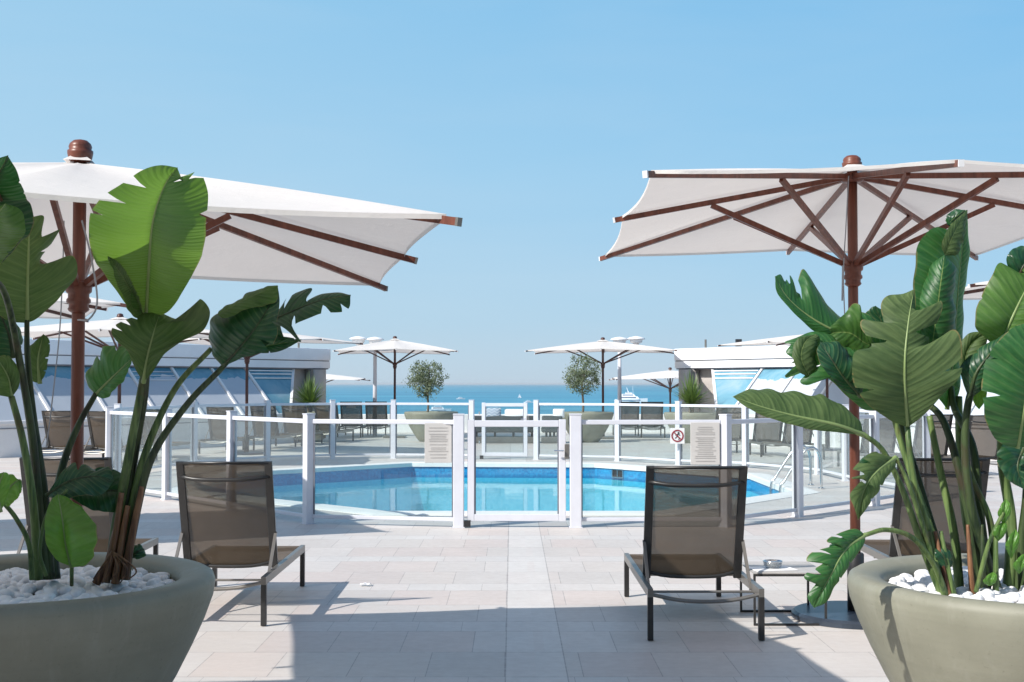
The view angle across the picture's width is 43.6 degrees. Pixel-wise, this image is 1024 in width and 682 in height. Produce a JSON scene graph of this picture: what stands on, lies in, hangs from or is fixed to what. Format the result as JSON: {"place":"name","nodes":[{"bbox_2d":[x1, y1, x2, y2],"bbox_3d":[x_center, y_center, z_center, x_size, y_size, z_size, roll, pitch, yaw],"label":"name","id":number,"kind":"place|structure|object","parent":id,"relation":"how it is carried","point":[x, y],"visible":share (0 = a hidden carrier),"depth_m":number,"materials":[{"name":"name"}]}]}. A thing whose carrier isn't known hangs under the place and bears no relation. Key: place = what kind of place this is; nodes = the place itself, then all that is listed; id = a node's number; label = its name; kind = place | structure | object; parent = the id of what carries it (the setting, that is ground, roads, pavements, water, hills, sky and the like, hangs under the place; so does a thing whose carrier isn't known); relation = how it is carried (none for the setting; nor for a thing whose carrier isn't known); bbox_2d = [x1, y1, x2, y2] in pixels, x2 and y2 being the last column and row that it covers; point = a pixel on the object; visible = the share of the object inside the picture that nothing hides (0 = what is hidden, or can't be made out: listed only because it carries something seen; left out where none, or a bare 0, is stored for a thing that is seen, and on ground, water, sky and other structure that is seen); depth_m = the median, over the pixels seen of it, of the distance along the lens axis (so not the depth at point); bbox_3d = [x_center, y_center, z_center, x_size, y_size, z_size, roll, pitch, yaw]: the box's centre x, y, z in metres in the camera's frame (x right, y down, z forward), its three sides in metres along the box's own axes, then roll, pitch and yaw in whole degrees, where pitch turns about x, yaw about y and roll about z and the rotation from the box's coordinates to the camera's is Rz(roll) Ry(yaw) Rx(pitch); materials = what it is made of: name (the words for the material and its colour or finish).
{"place":"outdoors","nodes":[
{"label":"outdoors","id":0,"kind":"place"},
{"bbox_2d":[326,374,370,382],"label":"patio umbrella","id":1,"kind":"object","parent":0,"point":[331,377],"visible":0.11,"depth_m":44.04,"materials":[{"name":"white fabric"}]},
{"bbox_2d":[326,384,678,413],"bbox_3d":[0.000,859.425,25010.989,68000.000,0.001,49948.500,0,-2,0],"label":"sea","id":2,"kind":"structure","parent":0,"point":[479,394],"depth_m":2375.27,"materials":[{"name":"liquid"}]},
{"bbox_2d":[426,405,450,410],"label":"boat","id":3,"kind":"object","parent":2,"relation":"on","point":[437,409],"visible":0.84,"depth_m":987.80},
{"bbox_2d":[615,387,647,402],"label":"motor yacht","id":4,"kind":"object","parent":2,"relation":"on","point":[628,396],"visible":0.78,"depth_m":1481.45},
{"bbox_2d":[0,432,1021,681],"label":"terrace floor","id":5,"kind":"structure","parent":0,"point":[498,602],"depth_m":9.29,"materials":[{"name":"beige tile"}]},
{"bbox_2d":[41,411,103,456],"bbox_3d":[-8.747,1.878,25.242,0.704,1.029,1.642,0,-2,9],"label":"sun lounger","id":6,"kind":"object","parent":5,"relation":"on","point":[59,433],"visible":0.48,"depth_m":24.90,"materials":[{"name":"brown fabric"}]},
{"bbox_2d":[38,293,125,321],"bbox_3d":[-6.050,0.565,12.338,4.128,2.792,3.129,1,-2,-25],"label":"patio umbrella","id":7,"kind":"object","parent":5,"relation":"on","point":[52,311],"visible":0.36,"depth_m":13.45,"materials":[{"name":"white fabric"}]},
{"bbox_2d":[16,457,157,554],"bbox_3d":[-3.168,1.350,9.480,0.704,1.029,1.642,0,-2,-2],"label":"sun lounger","id":8,"kind":"object","parent":5,"relation":"on","point":[101,520],"visible":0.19,"depth_m":9.14,"materials":[{"name":"brown fabric"}]},
{"bbox_2d":[0,552,215,681],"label":"bowl planter","id":9,"kind":"object","parent":5,"relation":"on","point":[147,635],"visible":0.77,"depth_m":4.52,"materials":[{"name":"concrete"}]},
{"bbox_2d":[0,565,173,603],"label":"pebbles","id":10,"kind":"object","parent":9,"relation":"on","point":[17,585],"visible":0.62,"depth_m":4.97,"materials":[{"name":"white stone"}]},
{"bbox_2d":[0,155,131,585],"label":"bird of paradise","id":11,"kind":"object","parent":10,"relation":"on","point":[62,523],"visible":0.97,"depth_m":4.94,"materials":[{"name":"green plant"}]},
{"bbox_2d":[89,165,350,585],"bbox_3d":[-1.130,0.210,4.497,0.988,1.442,1.312,0,-2,0],"label":"bird of paradise","id":12,"kind":"object","parent":10,"relation":"on","point":[147,244],"visible":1,"depth_m":4.85,"materials":[{"name":"green plant"}]},
{"bbox_2d":[84,411,143,453],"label":"sun lounger","id":13,"kind":"object","parent":5,"relation":"on","point":[96,422],"visible":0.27,"depth_m":24.61,"materials":[{"name":"brown fabric"}]},
{"bbox_2d":[19,313,209,467],"bbox_3d":[-7.356,0.915,23.983,4.127,2.872,3.128,0,-2,-4],"label":"patio umbrella","id":14,"kind":"object","parent":5,"relation":"on","point":[97,329],"visible":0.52,"depth_m":23.84,"materials":[{"name":"white fabric"}]},
{"bbox_2d":[125,409,189,459],"bbox_3d":[-7.352,1.928,26.734,0.704,1.029,1.642,0,-2,12],"label":"sun lounger","id":15,"kind":"object","parent":5,"relation":"on","point":[148,422],"visible":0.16,"depth_m":26.42,"materials":[{"name":"fabric"}]},
{"bbox_2d":[0,339,330,457],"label":"glass pavilion","id":16,"kind":"structure","parent":5,"relation":"on","point":[273,377],"depth_m":32.00,"materials":[{"name":"beige metal"}]},
{"bbox_2d":[0,384,46,420],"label":"window pane","id":17,"kind":"structure","parent":16,"relation":"in","point":[6,414],"depth_m":27.61,"materials":[{"name":"blue glass"}]},
{"bbox_2d":[35,366,103,418],"bbox_3d":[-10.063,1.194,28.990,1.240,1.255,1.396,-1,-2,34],"label":"window pane","id":18,"kind":"structure","parent":16,"relation":"in","point":[62,389],"depth_m":29.01,"materials":[{"name":"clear glass"}]},
{"bbox_2d":[85,367,148,417],"bbox_3d":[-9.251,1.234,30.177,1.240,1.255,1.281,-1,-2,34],"label":"window pane","id":19,"kind":"structure","parent":16,"relation":"in","point":[128,387],"depth_m":30.22,"materials":[{"name":"blue glass"}]},
{"bbox_2d":[129,367,199,413],"bbox_3d":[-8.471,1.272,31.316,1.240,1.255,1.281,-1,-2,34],"label":"window pane","id":20,"kind":"structure","parent":16,"relation":"in","point":[162,380],"depth_m":31.42,"materials":[{"name":"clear glass"}]},
{"bbox_2d":[174,368,240,414],"bbox_3d":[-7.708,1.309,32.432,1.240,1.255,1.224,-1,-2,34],"label":"window pane","id":21,"kind":"structure","parent":16,"relation":"in","point":[214,393],"depth_m":32.55,"materials":[{"name":"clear glass"}]},
{"bbox_2d":[213,368,264,413],"bbox_3d":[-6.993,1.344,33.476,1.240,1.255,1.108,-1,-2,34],"label":"window pane","id":22,"kind":"structure","parent":16,"relation":"in","point":[233,379],"depth_m":33.55,"materials":[{"name":"blue glass"}]},
{"bbox_2d":[249,369,291,412],"bbox_3d":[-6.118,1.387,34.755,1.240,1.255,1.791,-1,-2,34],"label":"window pane","id":23,"kind":"structure","parent":16,"relation":"in","point":[276,390],"depth_m":34.58,"materials":[{"name":"teal glass"}]},
{"bbox_2d":[198,407,254,453],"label":"sun lounger","id":24,"kind":"object","parent":5,"relation":"on","point":[217,429],"visible":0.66,"depth_m":28.81,"materials":[{"name":"grey fabric"}]},
{"bbox_2d":[0,139,462,507],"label":"patio umbrella","id":25,"kind":"object","parent":5,"relation":"on","point":[261,233],"visible":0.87,"depth_m":5.73,"materials":[{"name":"white fabric"}]},
{"bbox_2d":[175,461,304,625],"bbox_3d":[-1.932,1.334,9.010,0.704,1.029,1.642,0,-2,-1],"label":"sun lounger","id":26,"kind":"object","parent":5,"relation":"on","point":[227,514],"visible":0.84,"depth_m":8.66,"materials":[{"name":"brown fabric"}]},
{"bbox_2d":[242,406,295,449],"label":"sun lounger","id":27,"kind":"object","parent":5,"relation":"on","point":[257,426],"visible":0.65,"depth_m":30.41,"materials":[{"name":"fabric"}]},
{"bbox_2d":[180,333,363,454],"bbox_3d":[-5.858,1.060,28.280,4.127,2.872,3.128,-1,-2,28],"label":"patio umbrella","id":28,"kind":"object","parent":5,"relation":"on","point":[303,338],"visible":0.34,"depth_m":28.25,"materials":[{"name":"white fabric"}]},
{"bbox_2d":[275,405,322,445],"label":"sun lounger","id":29,"kind":"object","parent":5,"relation":"on","point":[293,412],"visible":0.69,"depth_m":32.19,"materials":[{"name":"grey fabric"}]},
{"bbox_2d":[294,411,325,441],"bbox_3d":[-5.435,2.300,34.342,1.460,0.803,1.460,0,-2,0],"label":"bowl planter","id":30,"kind":"object","parent":5,"relation":"on","point":[317,438],"visible":0.15,"depth_m":34.02,"materials":[{"name":"concrete"}]},
{"bbox_2d":[290,375,329,411],"bbox_3d":[-5.448,1.387,34.427,1.501,1.193,1.454,1,-2,-23],"label":"yucca plant","id":31,"kind":"object","parent":30,"relation":"on","point":[309,395],"visible":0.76,"depth_m":34.29,"materials":[{"name":"green plant"}]},
{"bbox_2d":[314,405,353,440],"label":"sun lounger","id":32,"kind":"object","parent":5,"relation":"on","point":[321,411],"visible":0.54,"depth_m":33.60,"materials":[{"name":"fabric"}]},
{"bbox_2d":[337,402,368,436],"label":"sun lounger","id":33,"kind":"object","parent":5,"relation":"on","point":[351,411],"visible":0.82,"depth_m":37.59,"materials":[{"name":"brown metal"}]},
{"bbox_2d":[349,336,383,435],"bbox_3d":[-4.337,1.341,38.176,1.040,2.975,0.540,0,-2,0],"label":"lamp post","id":34,"kind":"object","parent":5,"relation":"on","point":[359,339],"visible":0.8,"depth_m":38.12,"materials":[{"name":"white metal"}]},
{"bbox_2d":[362,401,389,436],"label":"sun lounger","id":35,"kind":"object","parent":5,"relation":"on","point":[376,411],"visible":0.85,"depth_m":37.78,"materials":[{"name":"brown metal"}]},
{"bbox_2d":[333,336,457,437],"bbox_3d":[-3.385,1.321,36.977,3.448,2.932,4.128,0,-2,-6],"label":"patio umbrella","id":36,"kind":"object","parent":5,"relation":"on","point":[394,345],"visible":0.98,"depth_m":36.48,"materials":[{"name":"white fabric"}]},
{"bbox_2d":[404,411,457,441],"bbox_3d":[-2.180,2.306,34.542,1.460,0.803,1.460,0,-2,0],"label":"bowl planter","id":37,"kind":"object","parent":5,"relation":"on","point":[418,430],"visible":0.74,"depth_m":34.03,"materials":[{"name":"concrete"}]},
{"bbox_2d":[401,359,448,411],"bbox_3d":[-2.335,1.236,34.570,1.226,1.513,1.149,2,-3,-42],"label":"olive tree","id":38,"kind":"object","parent":37,"relation":"on","point":[428,383],"visible":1,"depth_m":34.42,"materials":[{"name":"green plant"}]},
{"bbox_2d":[171,462,819,515],"bbox_3d":[-0.325,2.244,20.166,9.430,0.085,10.240,0,-2,0],"label":"pool coping","id":39,"kind":"object","parent":5,"relation":"on","point":[766,479],"visible":0.49,"depth_m":19.38,"materials":[{"name":"stone"}]},
{"bbox_2d":[474,416,532,442],"bbox_3d":[-0.203,2.316,33.754,1.690,0.710,0.825,0,-2,0],"label":"outdoor sofa","id":40,"kind":"object","parent":5,"relation":"on","point":[513,438],"visible":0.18,"depth_m":33.35,"materials":[{"name":"grey fabric"}]},
{"bbox_2d":[486,408,500,416],"bbox_3d":[-0.535,1.890,33.456,0.500,0.300,0.140,0,-14,-5],"label":"cushion","id":41,"kind":"object","parent":40,"relation":"on","point":[493,411],"visible":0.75,"depth_m":33.41,"materials":[{"name":"fabric"}]},
{"bbox_2d":[505,409,522,415],"bbox_3d":[0.100,1.907,33.455,0.580,0.260,0.140,0,-14,-1],"label":"cushion","id":42,"kind":"object","parent":40,"relation":"on","point":[513,412],"visible":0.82,"depth_m":33.40,"materials":[{"name":"white fabric"}]},
{"bbox_2d":[339,414,669,431],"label":"parapet","id":43,"kind":"structure","parent":5,"relation":"on","point":[403,428],"depth_m":40.93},
{"bbox_2d":[105,400,930,527],"bbox_3d":[-0.411,1.615,20.252,12.401,1.227,12.934,0,-2,0],"label":"pool fence","id":44,"kind":"object","parent":5,"relation":"on","point":[113,421],"visible":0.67,"depth_m":15.63,"materials":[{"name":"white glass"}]},
{"bbox_2d":[425,423,451,462],"bbox_3d":[-0.800,1.105,13.884,0.293,0.431,0.016,0,-2,0],"label":"notice board","id":45,"kind":"object","parent":44,"relation":"attached to","point":[438,442],"visible":1,"depth_m":13.88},
{"bbox_2d":[479,403,528,458],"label":"pool gate","id":46,"kind":"structure","parent":44,"relation":"attached to","point":[525,431],"depth_m":26.28,"materials":[{"name":"white metal"}]},
{"bbox_2d":[464,419,568,526],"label":"pool gate","id":47,"kind":"structure","parent":44,"relation":"attached to","point":[562,450],"depth_m":13.84,"materials":[{"name":"white metal"}]},
{"bbox_2d":[670,428,684,443],"bbox_3d":[3.154,1.808,24.399,0.270,0.300,0.021,0,-2,0],"label":"no running sign","id":48,"kind":"object","parent":44,"relation":"attached to","point":[677,435],"visible":1,"depth_m":24.39,"materials":[{"name":"white plastic"}]},
{"bbox_2d":[690,422,719,464],"bbox_3d":[2.095,1.112,13.883,0.318,0.458,0.016,0,-2,0],"label":"notice board","id":49,"kind":"object","parent":44,"relation":"attached to","point":[704,443],"visible":1,"depth_m":13.88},
{"bbox_2d":[541,416,562,442],"bbox_3d":[1.048,2.316,33.754,0.541,0.710,0.825,0,-2,0],"label":"outdoor sofa","id":50,"kind":"object","parent":5,"relation":"on","point":[546,438],"visible":0.59,"depth_m":33.35,"materials":[{"name":"grey fabric"}]},
{"bbox_2d":[553,409,563,417],"bbox_3d":[1.221,1.890,33.456,0.300,0.240,0.140,0,-14,1],"label":"cushion","id":51,"kind":"object","parent":50,"relation":"on","point":[558,412],"visible":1,"depth_m":33.40,"materials":[{"name":"white fabric"}]},
{"bbox_2d":[563,411,613,442],"bbox_3d":[1.984,2.293,34.142,1.460,0.803,1.460,0,-2,0],"label":"bowl planter","id":52,"kind":"object","parent":5,"relation":"on","point":[593,433],"visible":0.67,"depth_m":33.66,"materials":[{"name":"concrete"}]},
{"bbox_2d":[562,352,600,411],"bbox_3d":[1.837,1.135,34.140,1.183,1.686,1.227,0,-2,0],"label":"olive tree","id":53,"kind":"object","parent":52,"relation":"on","point":[582,376],"visible":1,"depth_m":34.09,"materials":[{"name":"green plant"}]},
{"bbox_2d":[525,337,677,438],"bbox_3d":[2.577,1.327,36.276,4.167,2.872,3.128,0,-2,6],"label":"patio umbrella","id":54,"kind":"object","parent":5,"relation":"on","point":[603,345],"visible":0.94,"depth_m":35.91,"materials":[{"name":"white fabric"}]},
{"bbox_2d":[612,402,640,434],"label":"sun lounger","id":55,"kind":"object","parent":5,"relation":"on","point":[629,412],"visible":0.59,"depth_m":37.39,"materials":[{"name":"beige metal"}]},
{"bbox_2d":[610,336,644,435],"bbox_3d":[3.459,1.341,38.176,1.040,2.975,0.540,0,-2,0],"label":"lamp post","id":56,"kind":"object","parent":5,"relation":"on","point":[637,340],"visible":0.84,"depth_m":38.12,"materials":[{"name":"white metal"}]},
{"bbox_2d":[638,402,664,437],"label":"sun lounger","id":57,"kind":"object","parent":5,"relation":"on","point":[651,412],"visible":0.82,"depth_m":37.18,"materials":[{"name":"beige metal"}]},
{"bbox_2d":[664,412,715,442],"bbox_3d":[4.732,2.280,33.743,1.460,0.803,1.460,0,-2,0],"label":"bowl planter","id":58,"kind":"object","parent":5,"relation":"on","point":[694,416],"visible":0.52,"depth_m":33.20,"materials":[{"name":"concrete"}]},
{"bbox_2d":[662,373,714,412],"bbox_3d":[4.721,1.334,33.810,1.606,1.257,1.781,2,-3,-43],"label":"yucca plant","id":59,"kind":"object","parent":58,"relation":"on","point":[690,395],"visible":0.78,"depth_m":33.64,"materials":[{"name":"green plant"}]},
{"bbox_2d":[624,466,764,640],"bbox_3d":[1.170,1.318,8.541,0.704,1.029,1.642,0,-2,0],"label":"sun lounger","id":60,"kind":"object","parent":5,"relation":"on","point":[694,521],"visible":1,"depth_m":8.18,"materials":[{"name":"brown fabric"}]},
{"bbox_2d":[715,407,750,454],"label":"sun lounger","id":61,"kind":"object","parent":5,"relation":"on","point":[736,428],"visible":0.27,"depth_m":28.33,"materials":[{"name":"grey fabric"}]},
{"bbox_2d":[736,412,791,456],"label":"sun lounger","id":62,"kind":"object","parent":5,"relation":"on","point":[767,432],"visible":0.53,"depth_m":27.64,"materials":[{"name":"fabric"}]},
{"bbox_2d":[717,334,841,450],"bbox_3d":[7.380,1.116,29.979,4.127,2.872,3.128,1,-2,-37],"label":"patio umbrella","id":63,"kind":"object","parent":5,"relation":"on","point":[776,341],"visible":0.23,"depth_m":29.91,"materials":[{"name":"white fabric"}]},
{"bbox_2d":[740,562,826,625],"bbox_3d":[1.785,1.665,8.459,0.470,0.337,0.504,0,-2,0],"label":"side table","id":64,"kind":"object","parent":5,"relation":"on","point":[803,568],"visible":0.68,"depth_m":8.27,"materials":[{"name":"grey metal"}]},
{"bbox_2d":[749,566,797,571],"bbox_3d":[1.700,1.489,8.375,0.280,0.005,0.200,0,-2,-12],"label":"leaflet","id":65,"kind":"object","parent":64,"relation":"on","point":[765,569],"visible":0.86,"depth_m":8.36,"materials":[{"name":"white paper"}]},
{"bbox_2d":[763,559,782,567],"bbox_3d":[1.710,1.462,8.396,0.130,0.045,0.130,0,-2,0],"label":"ashtray","id":66,"kind":"object","parent":65,"relation":"on","point":[772,561],"visible":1,"depth_m":8.39,"materials":[{"name":"clear glass"}]},
{"bbox_2d":[762,423,824,459],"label":"sun lounger","id":67,"kind":"object","parent":5,"relation":"on","point":[787,437],"visible":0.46,"depth_m":26.66,"materials":[{"name":"beige metal"}]},
{"bbox_2d":[770,444,824,493],"bbox_3d":[4.270,2.409,19.230,0.700,1.673,0.760,0,-2,0],"label":"pool ladder","id":68,"kind":"object","parent":5,"relation":"attached to","point":[807,449],"visible":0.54,"depth_m":18.92,"materials":[{"name":"metal"}]},
{"bbox_2d":[599,155,1023,629],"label":"patio umbrella","id":69,"kind":"object","parent":5,"relation":"on","point":[857,211],"visible":0.94,"depth_m":8.59,"materials":[{"name":"white fabric"}]},
{"bbox_2d":[674,339,999,453],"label":"glass pavilion","id":70,"kind":"structure","parent":5,"relation":"on","point":[726,374],"depth_m":34.24,"materials":[{"name":"beige metal"}]},
{"bbox_2d":[714,369,759,404],"bbox_3d":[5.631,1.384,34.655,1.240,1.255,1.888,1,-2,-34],"label":"window pane","id":71,"kind":"structure","parent":70,"relation":"in","point":[726,389],"depth_m":34.48,"materials":[{"name":"teal glass"}]},
{"bbox_2d":[739,368,791,413],"bbox_3d":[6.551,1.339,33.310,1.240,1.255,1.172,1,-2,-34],"label":"window pane","id":72,"kind":"structure","parent":70,"relation":"in","point":[775,379],"depth_m":33.53,"materials":[{"name":"blue glass"}]},
{"bbox_2d":[784,373,829,395],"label":"window pane","id":73,"kind":"structure","parent":70,"relation":"in","point":[816,388],"depth_m":32.26,"materials":[{"name":"blue glass"}]},
{"bbox_2d":[824,382,848,403],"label":"window pane","id":74,"kind":"structure","parent":70,"relation":"in","point":[835,394],"depth_m":31.21,"materials":[{"name":"blue glass"}]},
{"bbox_2d":[930,377,966,419],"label":"window pane","id":75,"kind":"structure","parent":70,"relation":"in","point":[962,392],"depth_m":28.37,"materials":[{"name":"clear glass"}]},
{"bbox_2d":[971,392,999,414],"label":"window pane","id":76,"kind":"structure","parent":70,"relation":"in","point":[976,411],"depth_m":27.59,"materials":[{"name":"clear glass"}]},
{"bbox_2d":[837,413,900,465],"bbox_3d":[6.544,1.811,23.247,0.704,1.029,1.642,0,-2,-7],"label":"sun lounger","id":77,"kind":"object","parent":5,"relation":"on","point":[888,441],"visible":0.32,"depth_m":22.93,"materials":[{"name":"grey fabric"}]},
{"bbox_2d":[888,414,952,457],"bbox_3d":[7.154,1.778,22.246,0.704,1.029,1.642,0,-2,-7],"label":"sun lounger","id":78,"kind":"object","parent":5,"relation":"on","point":[917,444],"visible":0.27,"depth_m":21.91,"materials":[{"name":"fabric"}]},
{"bbox_2d":[861,458,989,558],"bbox_3d":[3.034,1.347,9.410,0.704,1.029,1.642,0,-2,1],"label":"sun lounger","id":79,"kind":"object","parent":5,"relation":"on","point":[896,545],"visible":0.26,"depth_m":9.06,"materials":[{"name":"brown fabric"}]},
{"bbox_2d":[847,553,1023,681],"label":"bowl planter","id":80,"kind":"object","parent":5,"relation":"on","point":[915,635],"visible":0.77,"depth_m":4.55,"materials":[{"name":"concrete"}]},
{"bbox_2d":[889,566,1023,603],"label":"pebbles","id":81,"kind":"object","parent":80,"relation":"on","point":[920,580],"visible":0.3,"depth_m":4.92,"materials":[{"name":"white stone"}]},
{"bbox_2d":[733,209,969,607],"bbox_3d":[1.331,0.225,4.896,1.233,1.521,0.512,1,-2,-27],"label":"bird of paradise","id":82,"kind":"object","parent":81,"relation":"on","point":[895,359],"visible":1,"depth_m":4.83,"materials":[{"name":"green plant"}]},
{"bbox_2d":[930,246,1023,594],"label":"bird of paradise","id":83,"kind":"object","parent":81,"relation":"on","point":[995,364],"visible":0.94,"depth_m":4.88,"materials":[{"name":"green plant"}]},
{"bbox_2d":[941,415,996,464],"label":"sun lounger","id":84,"kind":"object","parent":5,"relation":"on","point":[985,441],"visible":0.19,"depth_m":21.40,"materials":[{"name":"fabric"}]},
{"bbox_2d":[963,281,988,299],"bbox_3d":[6.450,0.507,12.390,4.128,2.912,3.128,0,-2,-3],"label":"patio umbrella","id":85,"kind":"object","parent":5,"relation":"on","point":[974,291],"visible":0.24,"depth_m":13.48,"materials":[{"name":"white fabric"}]},
{"bbox_2d":[0,0,1023,383],"label":"sky","id":86,"kind":"structure","parent":0,"point":[536,125],"materials":[{"name":"blue"}]},
{"bbox_2d":[608,367,678,411],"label":"patio umbrella","id":87,"kind":"object","parent":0,"point":[670,374],"visible":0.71,"depth_m":44.49,"materials":[{"name":"white fabric"}]},
{"label":"pool floor","id":88,"kind":"structure","parent":0,"visible":0},
{"bbox_2d":[274,477,759,510],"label":"pool wall","id":89,"kind":"structure","parent":88,"relation":"on","point":[435,494],"depth_m":24.70,"materials":[{"name":"tile"}]},
{"bbox_2d":[273,467,778,494],"bbox_3d":[-0.325,2.386,20.156,8.750,0.220,9.550,0,-2,0],"label":"pool wall band","id":90,"kind":"object","parent":89,"relation":"attached to","point":[446,472],"visible":0.33,"depth_m":24.54,"materials":[{"name":"blue tile"}]},
{"bbox_2d":[612,469,623,477],"bbox_3d":[1.999,2.501,24.171,0.033,0.170,0.300,2,-2,-40],"label":"pool skimmer","id":91,"kind":"object","parent":90,"relation":"attached to","point":[617,473],"visible":1,"depth_m":24.16,"materials":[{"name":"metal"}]}
]}

